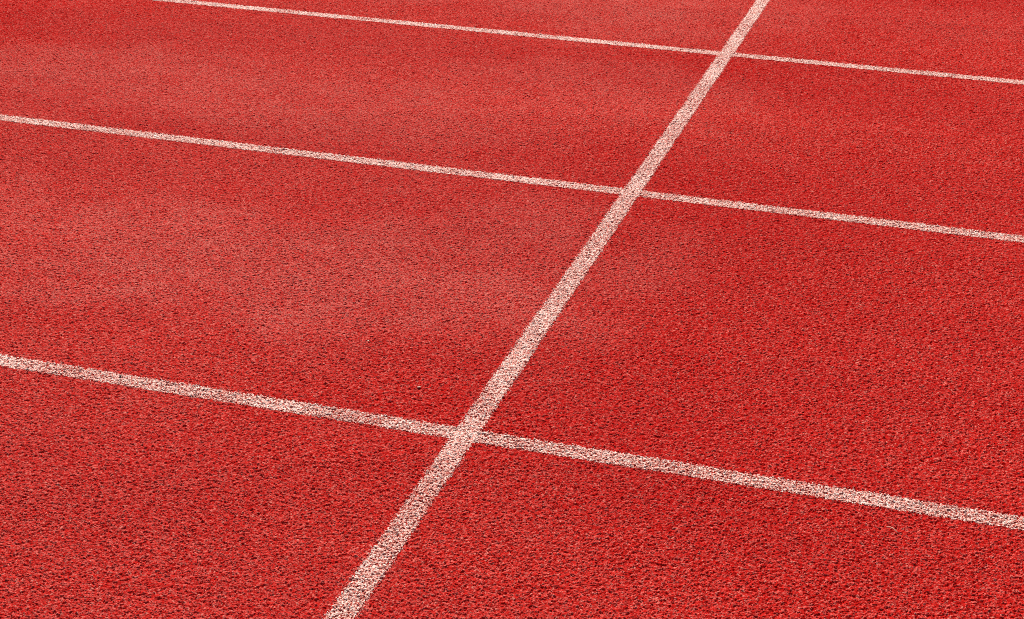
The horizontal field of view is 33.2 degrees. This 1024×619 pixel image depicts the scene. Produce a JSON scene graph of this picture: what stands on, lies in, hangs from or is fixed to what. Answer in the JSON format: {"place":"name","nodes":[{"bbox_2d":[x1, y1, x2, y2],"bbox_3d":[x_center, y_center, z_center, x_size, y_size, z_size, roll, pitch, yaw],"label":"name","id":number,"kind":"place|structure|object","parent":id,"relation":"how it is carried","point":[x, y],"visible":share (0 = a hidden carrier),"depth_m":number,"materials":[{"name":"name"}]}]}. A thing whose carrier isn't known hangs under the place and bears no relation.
{"place":"outdoors","nodes":[
{"label":"outdoors","id":0,"kind":"place"},
{"label":"ground","id":1,"kind":"structure","parent":0,"visible":0},
{"bbox_2d":[0,0,1023,618],"bbox_3d":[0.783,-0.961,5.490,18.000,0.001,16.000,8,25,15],"label":"running track","id":2,"kind":"structure","parent":1,"relation":"on","point":[848,356],"depth_m":3.34,"materials":[{"name":"red rubber"}]},
{"bbox_2d":[0,354,1023,529],"bbox_3d":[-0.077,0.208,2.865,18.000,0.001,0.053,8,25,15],"label":"lane line","id":3,"kind":"object","parent":2,"relation":"on","point":[853,497],"visible":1,"depth_m":2.83,"materials":[{"name":"paint"}]},
{"bbox_2d":[0,114,1023,242],"bbox_3d":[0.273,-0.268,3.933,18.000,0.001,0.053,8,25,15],"label":"lane line","id":4,"kind":"object","parent":2,"relation":"on","point":[493,175],"visible":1,"depth_m":4.00,"materials":[{"name":"paint"}]},
{"bbox_2d":[321,0,769,618],"bbox_3d":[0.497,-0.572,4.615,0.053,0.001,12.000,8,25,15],"label":"cross line","id":5,"kind":"object","parent":2,"relation":"on","point":[457,456],"visible":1,"depth_m":3.10,"materials":[{"name":"paint"}]},
{"bbox_2d":[156,0,1023,83],"bbox_3d":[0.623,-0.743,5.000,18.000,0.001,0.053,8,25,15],"label":"lane line","id":6,"kind":"object","parent":2,"relation":"on","point":[870,67],"visible":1,"depth_m":5.09,"materials":[{"name":"paint"}]}
]}

